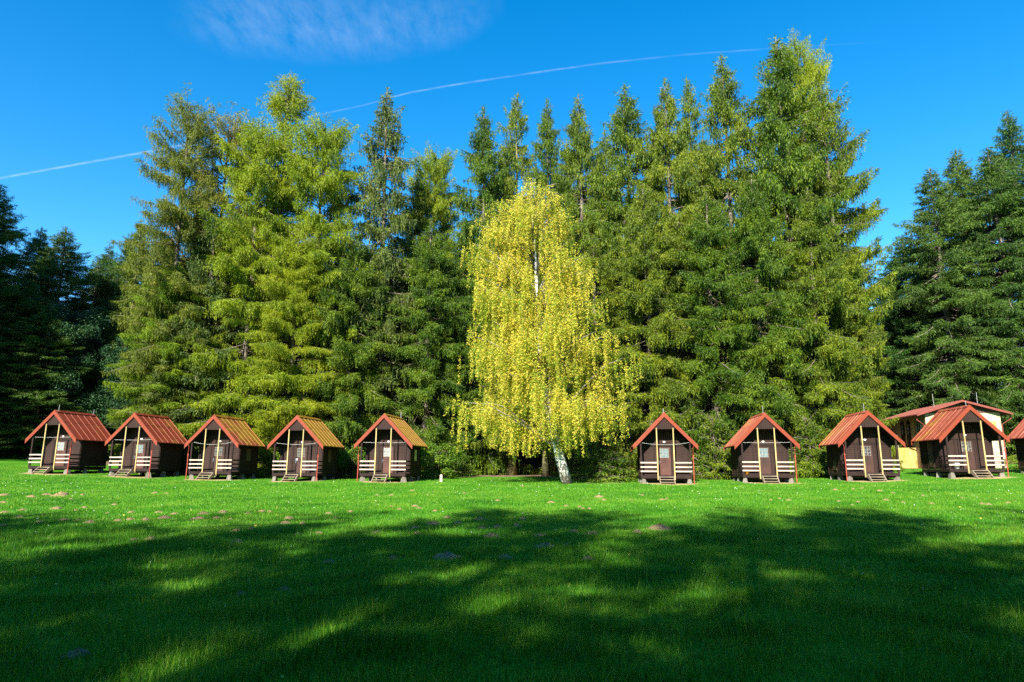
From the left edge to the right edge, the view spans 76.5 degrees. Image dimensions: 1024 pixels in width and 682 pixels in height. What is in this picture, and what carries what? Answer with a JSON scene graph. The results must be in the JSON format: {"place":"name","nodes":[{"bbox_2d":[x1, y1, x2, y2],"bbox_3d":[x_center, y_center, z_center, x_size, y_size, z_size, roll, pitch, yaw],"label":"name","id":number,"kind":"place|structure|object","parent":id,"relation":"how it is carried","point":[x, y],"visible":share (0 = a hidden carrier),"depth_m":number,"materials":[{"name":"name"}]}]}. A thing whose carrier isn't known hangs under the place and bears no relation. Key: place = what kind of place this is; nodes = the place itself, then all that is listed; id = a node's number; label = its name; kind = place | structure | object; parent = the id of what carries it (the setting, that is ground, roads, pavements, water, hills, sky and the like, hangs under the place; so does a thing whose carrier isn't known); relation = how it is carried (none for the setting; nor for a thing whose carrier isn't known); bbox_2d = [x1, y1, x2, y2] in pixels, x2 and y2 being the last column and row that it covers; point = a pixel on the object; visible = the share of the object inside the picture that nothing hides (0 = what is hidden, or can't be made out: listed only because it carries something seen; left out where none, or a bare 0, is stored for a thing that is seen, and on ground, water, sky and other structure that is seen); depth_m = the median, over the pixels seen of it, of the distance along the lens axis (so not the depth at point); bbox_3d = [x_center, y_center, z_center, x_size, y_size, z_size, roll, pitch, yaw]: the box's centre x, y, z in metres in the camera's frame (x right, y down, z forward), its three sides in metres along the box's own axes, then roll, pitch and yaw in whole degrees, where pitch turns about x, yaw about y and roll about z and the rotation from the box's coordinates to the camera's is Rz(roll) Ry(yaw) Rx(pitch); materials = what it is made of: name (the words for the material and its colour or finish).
{"place":"outdoors","nodes":[
{"label":"outdoors","id":0,"kind":"place"},
{"bbox_2d":[0,457,1023,681],"bbox_3d":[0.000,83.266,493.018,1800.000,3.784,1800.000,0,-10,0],"label":"meadow","id":1,"kind":"structure","parent":0,"point":[17,462],"depth_m":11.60,"materials":[{"name":"green plant"}]},
{"bbox_2d":[0,258,40,458],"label":"spruce tree","id":2,"kind":"object","parent":1,"relation":"on","point":[4,316],"visible":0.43,"depth_m":61.05,"materials":[{"name":"green plant"}]},
{"bbox_2d":[25,405,114,473],"bbox_3d":[-30.059,6.717,43.972,3.690,4.600,4.257,-1,-11,7],"label":"wooden hut","id":3,"kind":"object","parent":1,"relation":"on","point":[70,440],"visible":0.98,"depth_m":43.46,"materials":[{"name":"brown wood"}]},
{"bbox_2d":[55,441,66,465],"bbox_3d":[-30.126,7.500,43.330,0.720,1.625,0.090,-1,-10,7],"label":"door","id":4,"kind":"structure","parent":3,"relation":"in","point":[61,447],"depth_m":43.32,"materials":[{"name":"red paint"}]},
{"bbox_2d":[60,647,90,658],"bbox_3d":[-4.130,2.947,6.165,0.277,0.076,0.234,6,-11,-33],"label":"molehill","id":5,"kind":"object","parent":1,"relation":"on","point":[75,652],"visible":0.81,"depth_m":6.11,"materials":[{"name":"soil"}]},
{"bbox_2d":[105,412,189,477],"bbox_3d":[-24.845,7.079,44.010,3.690,4.238,4.257,-1,-11,7],"label":"wooden hut","id":6,"kind":"object","parent":1,"relation":"on","point":[150,443],"visible":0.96,"depth_m":43.51,"materials":[{"name":"brown wood"}]},
{"bbox_2d":[133,444,144,467],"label":"door","id":7,"kind":"structure","parent":6,"relation":"in","point":[141,448],"depth_m":43.40,"materials":[{"name":"red paint"}]},
{"bbox_2d":[166,446,198,473],"bbox_3d":[-24.497,8.822,48.715,3.122,2.668,3.666,2,-10,-10],"label":"shrub","id":8,"kind":"object","parent":1,"relation":"on","point":[187,454],"visible":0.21,"depth_m":47.69,"materials":[{"name":"green plant"}]},
{"bbox_2d":[184,414,264,479],"bbox_3d":[-19.195,7.109,43.194,3.690,4.238,4.257,-1,-11,7],"label":"wooden hut","id":9,"kind":"object","parent":1,"relation":"on","point":[228,446],"visible":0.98,"depth_m":42.66,"materials":[{"name":"brown wood"}]},
{"bbox_2d":[212,446,223,470],"bbox_3d":[-19.258,7.713,42.555,0.720,1.625,0.106,-1,-11,7],"label":"door","id":10,"kind":"structure","parent":9,"relation":"in","point":[221,448],"depth_m":42.58,"materials":[{"name":"paint"}]},
{"bbox_2d":[255,443,279,476],"bbox_3d":[-17.483,8.754,47.712,3.362,2.891,3.948,2,-10,-10],"label":"shrub","id":11,"kind":"object","parent":1,"relation":"on","point":[269,458],"visible":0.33,"depth_m":46.55,"materials":[{"name":"green plant"}]},
{"bbox_2d":[267,415,343,480],"bbox_3d":[-13.493,7.032,42.294,3.690,4.238,4.257,-1,-11,7],"label":"wooden hut","id":12,"kind":"object","parent":1,"relation":"on","point":[308,446],"visible":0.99,"depth_m":41.75,"materials":[{"name":"brown wood"}]},
{"bbox_2d":[294,447,306,472],"bbox_3d":[-13.558,7.627,41.658,0.720,1.625,0.106,-1,-11,7],"label":"door","id":13,"kind":"structure","parent":12,"relation":"in","point":[298,449],"depth_m":41.68,"materials":[{"name":"paint"}]},
{"bbox_2d":[336,441,365,478],"bbox_3d":[-11.825,8.646,46.641,3.948,2.890,3.362,7,-12,-37],"label":"shrub","id":14,"kind":"object","parent":1,"relation":"on","point":[351,473],"visible":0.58,"depth_m":46.39,"materials":[{"name":"green plant"}]},
{"bbox_2d":[354,413,427,481],"bbox_3d":[-7.681,6.618,41.047,3.690,4.580,4.257,-1,-11,8],"label":"wooden hut","id":15,"kind":"object","parent":1,"relation":"on","point":[393,444],"visible":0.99,"depth_m":40.44,"materials":[{"name":"brown wood"}]},
{"bbox_2d":[381,447,392,472],"bbox_3d":[-7.758,7.382,40.380,0.720,1.625,0.106,-1,-11,8],"label":"door","id":16,"kind":"structure","parent":15,"relation":"in","point":[385,450],"depth_m":40.38,"materials":[{"name":"red paint"}]},
{"bbox_2d":[419,441,464,478],"bbox_3d":[-5.346,8.462,45.718,4.082,2.890,4.794,1,-10,-6],"label":"shrub","id":17,"kind":"object","parent":1,"relation":"on","point":[431,455],"visible":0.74,"depth_m":45.24,"materials":[{"name":"green plant"}]},
{"bbox_2d":[433,552,462,559],"bbox_3d":[-1.195,3.849,11.681,0.594,0.134,0.528,-6,-11,30],"label":"molehill","id":18,"kind":"object","parent":1,"relation":"on","point":[449,554],"visible":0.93,"depth_m":11.62,"materials":[{"name":"soil"}]},
{"bbox_2d":[5,480,1022,605],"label":"daisies","id":19,"kind":"object","parent":1,"relation":"on","point":[514,516],"visible":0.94,"depth_m":25.63,"materials":[{"name":"white plant"}]},
{"bbox_2d":[443,176,642,483],"bbox_3d":[1.398,-1.002,39.501,10.138,19.433,9.806,6,-11,-34],"label":"birch tree","id":20,"kind":"object","parent":1,"relation":"on","point":[530,307],"visible":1,"depth_m":38.18,"materials":[{"name":"yellow plant"}]},
{"bbox_2d":[534,543,554,548],"bbox_3d":[0.667,4.072,12.978,0.551,0.128,0.498,-8,-13,41],"label":"molehill","id":21,"kind":"object","parent":1,"relation":"on","point":[542,544],"visible":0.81,"depth_m":12.91,"materials":[{"name":"soil"}]},
{"bbox_2d":[570,431,637,482],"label":"young spruce","id":22,"kind":"object","parent":1,"relation":"on","point":[595,457],"visible":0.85,"depth_m":39.45,"materials":[{"name":"green plant"}]},
{"bbox_2d":[596,448,636,480],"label":"young spruce","id":23,"kind":"object","parent":1,"relation":"on","point":[621,456],"visible":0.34,"depth_m":43.08,"materials":[{"name":"green plant"}]},
{"bbox_2d":[647,523,673,529],"bbox_3d":[3.692,4.635,16.255,0.684,0.156,0.826,-6,-11,33],"label":"molehill","id":24,"kind":"object","parent":1,"relation":"on","point":[659,526],"visible":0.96,"depth_m":16.07,"materials":[{"name":"soil"}]},
{"bbox_2d":[631,411,697,484],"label":"wooden hut","id":25,"kind":"object","parent":1,"relation":"on","point":[664,443],"visible":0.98,"depth_m":38.38,"materials":[{"name":"brown wood"}]},
{"bbox_2d":[658,447,670,474],"bbox_3d":[9.019,7.107,38.395,0.720,1.625,0.106,-1,-11,8],"label":"door","id":26,"kind":"structure","parent":25,"relation":"in","point":[664,456],"depth_m":38.41,"materials":[{"name":"red paint"}]},
{"bbox_2d":[673,398,729,479],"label":"young spruce","id":27,"kind":"object","parent":1,"relation":"on","point":[696,454],"visible":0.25,"depth_m":44.49,"materials":[{"name":"green plant"}]},
{"bbox_2d":[692,409,732,479],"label":"young spruce","id":28,"kind":"object","parent":1,"relation":"on","point":[711,446],"visible":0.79,"depth_m":43.48,"materials":[{"name":"green plant"}]},
{"bbox_2d":[724,406,799,482],"bbox_3d":[15.212,6.386,39.666,3.690,4.630,4.257,-1,-11,8],"label":"wooden hut","id":29,"kind":"object","parent":1,"relation":"on","point":[760,444],"visible":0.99,"depth_m":39.02,"materials":[{"name":"brown wood"}]},
{"bbox_2d":[757,447,770,473],"bbox_3d":[15.137,7.174,38.993,0.720,1.625,0.106,-1,-11,8],"label":"door","id":30,"kind":"structure","parent":29,"relation":"in","point":[765,463],"depth_m":39.00,"materials":[{"name":"paint"}]},
{"bbox_2d":[793,412,830,477],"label":"young spruce","id":31,"kind":"object","parent":1,"relation":"on","point":[805,462],"visible":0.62,"depth_m":43.87,"materials":[{"name":"green plant"}]},
{"bbox_2d":[819,404,905,481],"bbox_3d":[21.267,6.220,39.492,3.690,4.680,4.257,-1,-11,8],"label":"wooden hut","id":32,"kind":"object","parent":1,"relation":"on","point":[859,444],"visible":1,"depth_m":38.88,"materials":[{"name":"brown wood"}]},
{"bbox_2d":[859,445,873,472],"bbox_3d":[21.195,7.033,38.814,0.720,1.625,0.106,-1,-11,8],"label":"door","id":33,"kind":"structure","parent":32,"relation":"in","point":[868,454],"depth_m":38.82,"materials":[{"name":"paint"}]},
{"bbox_2d":[882,394,1012,468],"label":"cream house","id":34,"kind":"structure","parent":1,"relation":"on","point":[908,426],"depth_m":51.59,"materials":[{"name":"cream plaster"},{"name":"red metal"},{"name":"dark brown timber"}]},
{"bbox_2d":[900,422,905,446],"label":"door","id":35,"kind":"structure","parent":34,"relation":"in","point":[901,424],"depth_m":55.45,"materials":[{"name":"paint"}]},
{"bbox_2d":[905,422,911,446],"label":"door","id":36,"kind":"structure","parent":34,"relation":"in","point":[908,431],"depth_m":53.83,"materials":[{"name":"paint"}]},
{"bbox_2d":[911,401,1009,478],"bbox_3d":[26.620,5.904,38.528,3.690,4.480,4.257,-1,-11,8],"label":"wooden hut","id":37,"kind":"object","parent":1,"relation":"on","point":[964,436],"visible":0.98,"depth_m":37.96,"materials":[{"name":"brown wood"}]},
{"bbox_2d":[959,441,975,468],"bbox_3d":[26.547,6.627,37.868,0.720,1.625,0.106,-1,-11,8],"label":"door","id":38,"kind":"structure","parent":37,"relation":"in","point":[969,445],"depth_m":37.87,"materials":[{"name":"paint"}]},
{"bbox_2d":[998,454,1017,468],"bbox_3d":[35.703,8.445,45.157,3.384,1.112,2.882,2,-10,-10],"label":"shrub","id":39,"kind":"object","parent":1,"relation":"on","point":[1011,458],"visible":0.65,"depth_m":45.30,"materials":[{"name":"green plant"}]},
{"bbox_2d":[1006,419,1023,472],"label":"wooden hut","id":40,"kind":"object","parent":1,"relation":"on","point":[1016,434],"visible":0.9,"depth_m":39.64,"materials":[{"name":"brown"}]},
{"bbox_2d":[0,0,1023,383],"label":"sky","id":41,"kind":"structure","parent":0,"point":[81,81],"materials":[{"name":"blue"}]},
{"bbox_2d":[22,456,1015,479],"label":"forest floor","id":42,"kind":"structure","parent":0,"point":[491,475],"depth_m":51.67,"materials":[{"name":"green plant"}]},
{"bbox_2d":[0,184,45,455],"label":"spruce tree","id":43,"kind":"object","parent":42,"relation":"on","point":[6,254],"visible":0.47,"depth_m":64.65,"materials":[{"name":"green plant"}]},
{"bbox_2d":[0,278,69,457],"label":"spruce tree","id":44,"kind":"object","parent":42,"relation":"on","point":[31,308],"visible":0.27,"depth_m":62.32,"materials":[{"name":"green plant"}]},
{"bbox_2d":[11,227,68,347],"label":"spruce tree","id":45,"kind":"object","parent":42,"relation":"on","point":[32,247],"visible":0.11,"depth_m":74.07,"materials":[{"name":"green plant"}]},
{"bbox_2d":[0,304,93,459],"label":"spruce tree","id":46,"kind":"object","parent":42,"relation":"on","point":[38,399],"visible":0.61,"depth_m":60.61,"materials":[{"name":"green plant"}]},
{"bbox_2d":[12,226,109,449],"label":"spruce tree","id":47,"kind":"object","parent":42,"relation":"on","point":[71,278],"visible":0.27,"depth_m":71.75,"materials":[{"name":"green plant"}]},
{"bbox_2d":[0,300,128,446],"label":"broadleaf tree","id":48,"kind":"object","parent":42,"relation":"on","point":[93,324],"visible":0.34,"depth_m":63.66,"materials":[{"name":"green plant"}]},
{"bbox_2d":[63,259,121,392],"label":"spruce tree","id":49,"kind":"object","parent":42,"relation":"on","point":[95,271],"visible":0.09,"depth_m":77.59,"materials":[{"name":"green plant"}]},
{"bbox_2d":[50,333,152,449],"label":"broadleaf tree","id":50,"kind":"object","parent":42,"relation":"on","point":[93,345],"visible":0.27,"depth_m":64.16,"materials":[{"name":"green plant"}]},
{"bbox_2d":[82,244,123,314],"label":"spruce tree","id":51,"kind":"object","parent":42,"relation":"on","point":[105,259],"visible":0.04,"depth_m":87.02,"materials":[{"name":"green plant"}]},
{"bbox_2d":[86,254,125,321],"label":"spruce tree","id":52,"kind":"object","parent":42,"relation":"on","point":[110,274],"visible":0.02,"depth_m":78.90,"materials":[{"name":"green plant"}]},
{"bbox_2d":[87,233,140,454],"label":"spruce tree","id":53,"kind":"object","parent":42,"relation":"on","point":[116,291],"visible":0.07,"depth_m":77.08,"materials":[{"name":"green plant"}]},
{"bbox_2d":[94,218,155,459],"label":"spruce tree","id":54,"kind":"object","parent":42,"relation":"on","point":[127,275],"visible":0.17,"depth_m":69.53,"materials":[{"name":"green plant"}]},
{"bbox_2d":[102,260,218,473],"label":"larch tree","id":55,"kind":"object","parent":42,"relation":"on","point":[134,393],"visible":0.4,"depth_m":48.16,"materials":[{"name":"green plant"}]},
{"bbox_2d":[107,290,218,473],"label":"spruce tree","id":56,"kind":"object","parent":42,"relation":"on","point":[166,362],"visible":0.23,"depth_m":48.09,"materials":[{"name":"green plant"}]},
{"bbox_2d":[101,81,226,474],"bbox_3d":[-26.938,-4.976,51.652,9.278,32.246,10.065,5,-11,-26],"label":"larch tree","id":57,"kind":"object","parent":42,"relation":"on","point":[170,212],"visible":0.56,"depth_m":50.58,"materials":[{"name":"green plant"}]},
{"bbox_2d":[139,208,259,475],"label":"spruce tree","id":58,"kind":"object","parent":42,"relation":"on","point":[204,278],"visible":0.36,"depth_m":49.67,"materials":[{"name":"green plant"}]},
{"bbox_2d":[146,97,271,467],"bbox_3d":[-24.772,-4.635,54.598,10.670,32.645,11.575,-7,-12,35],"label":"larch tree","id":59,"kind":"object","parent":42,"relation":"on","point":[230,134],"visible":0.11,"depth_m":54.32,"materials":[{"name":"green plant"}]},
{"bbox_2d":[169,109,307,476],"bbox_3d":[-21.061,-3.731,52.273,11.851,30.388,11.541,-7,-12,35],"label":"larch tree","id":60,"kind":"object","parent":42,"relation":"on","point":[258,179],"visible":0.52,"depth_m":50.57,"materials":[{"name":"green plant"}]},
{"bbox_2d":[224,69,316,464],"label":"larch tree","id":61,"kind":"object","parent":42,"relation":"on","point":[285,103],"visible":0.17,"depth_m":56.19,"materials":[{"name":"green plant"}]},
{"bbox_2d":[221,232,338,477],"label":"larch tree","id":62,"kind":"object","parent":42,"relation":"on","point":[274,349],"visible":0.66,"depth_m":48.40,"materials":[{"name":"green plant"}]},
{"bbox_2d":[245,107,380,477],"bbox_3d":[-15.924,-3.873,52.732,11.541,31.079,11.851,2,-10,-13],"label":"larch tree","id":63,"kind":"object","parent":42,"relation":"on","point":[332,187],"visible":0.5,"depth_m":51.49,"materials":[{"name":"green plant"}]},
{"bbox_2d":[299,226,403,478],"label":"spruce tree","id":64,"kind":"object","parent":42,"relation":"on","point":[344,426],"visible":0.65,"depth_m":49.11,"materials":[{"name":"green plant"}]},
{"bbox_2d":[336,87,438,476],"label":"spruce tree","id":65,"kind":"object","parent":42,"relation":"on","point":[385,167],"visible":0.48,"depth_m":53.92,"materials":[{"name":"green plant"}]},
{"bbox_2d":[384,174,447,466],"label":"spruce tree","id":66,"kind":"object","parent":42,"relation":"on","point":[421,204],"visible":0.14,"depth_m":58.84,"materials":[{"name":"green plant"}]},
{"bbox_2d":[393,139,462,415],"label":"larch tree","id":67,"kind":"object","parent":42,"relation":"on","point":[442,198],"visible":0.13,"depth_m":62.07,"materials":[{"name":"green plant"}]},
{"bbox_2d":[383,217,480,477],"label":"spruce tree","id":68,"kind":"object","parent":42,"relation":"on","point":[426,383],"visible":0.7,"depth_m":51.09,"materials":[{"name":"green plant"}]},
{"bbox_2d":[421,227,495,473],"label":"spruce tree","id":69,"kind":"object","parent":42,"relation":"on","point":[464,329],"visible":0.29,"depth_m":53.38,"materials":[{"name":"green plant"}]},
{"bbox_2d":[439,219,526,474],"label":"spruce tree","id":70,"kind":"object","parent":42,"relation":"on","point":[467,356],"visible":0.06,"depth_m":53.34,"materials":[{"name":"green plant"}]},
{"bbox_2d":[434,105,532,476],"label":"spruce tree","id":71,"kind":"object","parent":42,"relation":"on","point":[483,145],"visible":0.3,"depth_m":56.37,"materials":[{"name":"green plant"}]},
{"bbox_2d":[467,226,544,474],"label":"spruce tree","id":72,"kind":"object","parent":42,"relation":"on","point":[512,470],"visible":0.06,"depth_m":52.00,"materials":[{"name":"green plant"}]},
{"bbox_2d":[475,144,540,474],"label":"spruce tree","id":73,"kind":"object","parent":42,"relation":"on","point":[523,457],"visible":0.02,"depth_m":62.24,"materials":[{"name":"green plant"}]},
{"bbox_2d":[493,93,540,474],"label":"spruce tree","id":74,"kind":"object","parent":42,"relation":"on","point":[511,160],"visible":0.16,"depth_m":60.47,"materials":[{"name":"green plant"}]},
{"bbox_2d":[507,244,583,475],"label":"spruce tree","id":75,"kind":"object","parent":42,"relation":"on","point":[545,467],"visible":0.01,"depth_m":51.88,"materials":[{"name":"green plant"}]},
{"bbox_2d":[521,98,574,474],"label":"spruce tree","id":76,"kind":"object","parent":42,"relation":"on","point":[546,138],"visible":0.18,"depth_m":61.20,"materials":[{"name":"green plant"}]},
{"bbox_2d":[539,139,583,465],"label":"spruce tree","id":77,"kind":"object","parent":42,"relation":"on","point":[565,172],"visible":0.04,"depth_m":63.95,"materials":[{"name":"green plant"}]},
{"bbox_2d":[531,94,624,474],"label":"spruce tree","id":78,"kind":"object","parent":42,"relation":"on","point":[580,138],"visible":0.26,"depth_m":58.70,"materials":[{"name":"green plant"}]},
{"bbox_2d":[537,243,649,478],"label":"spruce tree","id":79,"kind":"object","parent":42,"relation":"on","point":[604,288],"visible":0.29,"depth_m":47.76,"materials":[{"name":"green plant"}]},
{"bbox_2d":[579,130,626,284],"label":"spruce tree","id":80,"kind":"object","parent":42,"relation":"on","point":[604,167],"visible":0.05,"depth_m":62.27,"materials":[{"name":"green plant"}]},
{"bbox_2d":[579,84,681,474],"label":"spruce tree","id":81,"kind":"object","parent":42,"relation":"on","point":[611,186],"visible":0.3,"depth_m":54.27,"materials":[{"name":"green plant"}]},
{"bbox_2d":[590,182,710,478],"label":"spruce tree","id":82,"kind":"object","parent":42,"relation":"on","point":[642,300],"visible":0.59,"depth_m":47.11,"materials":[{"name":"green plant"}]},
{"bbox_2d":[623,78,726,439],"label":"spruce tree","id":83,"kind":"object","parent":42,"relation":"on","point":[660,172],"visible":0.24,"depth_m":52.86,"materials":[{"name":"green plant"}]},
{"bbox_2d":[672,75,709,349],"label":"spruce tree","id":84,"kind":"object","parent":42,"relation":"on","point":[689,111],"visible":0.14,"depth_m":59.48,"materials":[{"name":"green plant"}]},
{"bbox_2d":[679,135,726,231],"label":"spruce tree","id":85,"kind":"object","parent":42,"relation":"on","point":[702,140],"visible":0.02,"depth_m":62.34,"materials":[{"name":"green plant"}]},
{"bbox_2d":[659,191,786,479],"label":"spruce tree","id":86,"kind":"object","parent":42,"relation":"on","point":[704,370],"visible":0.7,"depth_m":46.47,"materials":[{"name":"green plant"}]},
{"bbox_2d":[689,54,799,443],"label":"spruce tree","id":87,"kind":"object","parent":42,"relation":"on","point":[716,158],"visible":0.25,"depth_m":53.73,"materials":[{"name":"green plant"}]},
{"bbox_2d":[694,174,837,478],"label":"spruce tree","id":88,"kind":"object","parent":42,"relation":"on","point":[778,305],"visible":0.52,"depth_m":46.81,"materials":[{"name":"green plant"}]},
{"bbox_2d":[722,34,904,471],"bbox_3d":[22.058,-5.765,51.651,12.269,40.719,12.549,3,-10,-17],"label":"spruce tree","id":89,"kind":"object","parent":42,"relation":"on","point":[776,102],"visible":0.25,"depth_m":50.89,"materials":[{"name":"green plant"}]},
{"bbox_2d":[771,26,883,418],"bbox_3d":[25.799,-8.164,55.708,8.759,40.407,8.530,8,-12,-38],"label":"larch tree","id":90,"kind":"object","parent":42,"relation":"on","point":[815,73],"visible":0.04,"depth_m":57.11,"materials":[{"name":"green plant"}]},
{"bbox_2d":[764,187,892,475],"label":"spruce tree","id":91,"kind":"object","parent":42,"relation":"on","point":[830,277],"visible":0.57,"depth_m":46.41,"materials":[{"name":"green plant"}]},
{"bbox_2d":[775,81,903,470],"bbox_3d":[25.615,-5.706,51.474,9.148,32.094,8.762,-4,-10,20],"label":"spruce tree","id":92,"kind":"object","parent":42,"relation":"on","point":[862,218],"visible":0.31,"depth_m":50.83,"materials":[{"name":"green plant"}]},
{"bbox_2d":[830,243,901,471],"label":"spruce tree","id":93,"kind":"object","parent":42,"relation":"on","point":[865,330],"visible":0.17,"depth_m":48.13,"materials":[{"name":"green plant"}]},
{"bbox_2d":[871,276,905,416],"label":"spruce tree","id":94,"kind":"object","parent":42,"relation":"on","point":[875,306],"visible":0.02,"depth_m":88.89,"materials":[{"name":"green plant"}]},
{"bbox_2d":[877,254,944,413],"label":"spruce tree","id":95,"kind":"object","parent":42,"relation":"on","point":[900,376],"visible":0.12,"depth_m":74.53,"materials":[{"name":"green plant"}]},
{"bbox_2d":[867,234,963,418],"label":"spruce tree","id":96,"kind":"object","parent":42,"relation":"on","point":[896,351],"visible":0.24,"depth_m":73.35,"materials":[{"name":"green plant"}]},
{"bbox_2d":[886,167,1023,453],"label":"spruce tree","id":97,"kind":"object","parent":42,"relation":"on","point":[954,342],"visible":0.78,"depth_m":67.01,"materials":[{"name":"green plant"}]},
{"bbox_2d":[925,149,1023,455],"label":"spruce tree","id":98,"kind":"object","parent":42,"relation":"on","point":[956,183],"visible":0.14,"depth_m":71.89,"materials":[{"name":"green plant"}]},
{"bbox_2d":[948,146,1023,458],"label":"spruce tree","id":99,"kind":"object","parent":42,"relation":"on","point":[995,202],"visible":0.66,"depth_m":67.13,"materials":[{"name":"green plant"}]},
{"bbox_2d":[984,110,1023,425],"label":"spruce tree","id":100,"kind":"object","parent":42,"relation":"on","point":[1008,137],"visible":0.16,"depth_m":74.32,"materials":[{"name":"green plant"}]},
{"bbox_2d":[997,147,1023,419],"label":"spruce tree","id":101,"kind":"object","parent":42,"relation":"on","point":[1021,212],"visible":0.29,"depth_m":68.11,"materials":[{"name":"green plant"}]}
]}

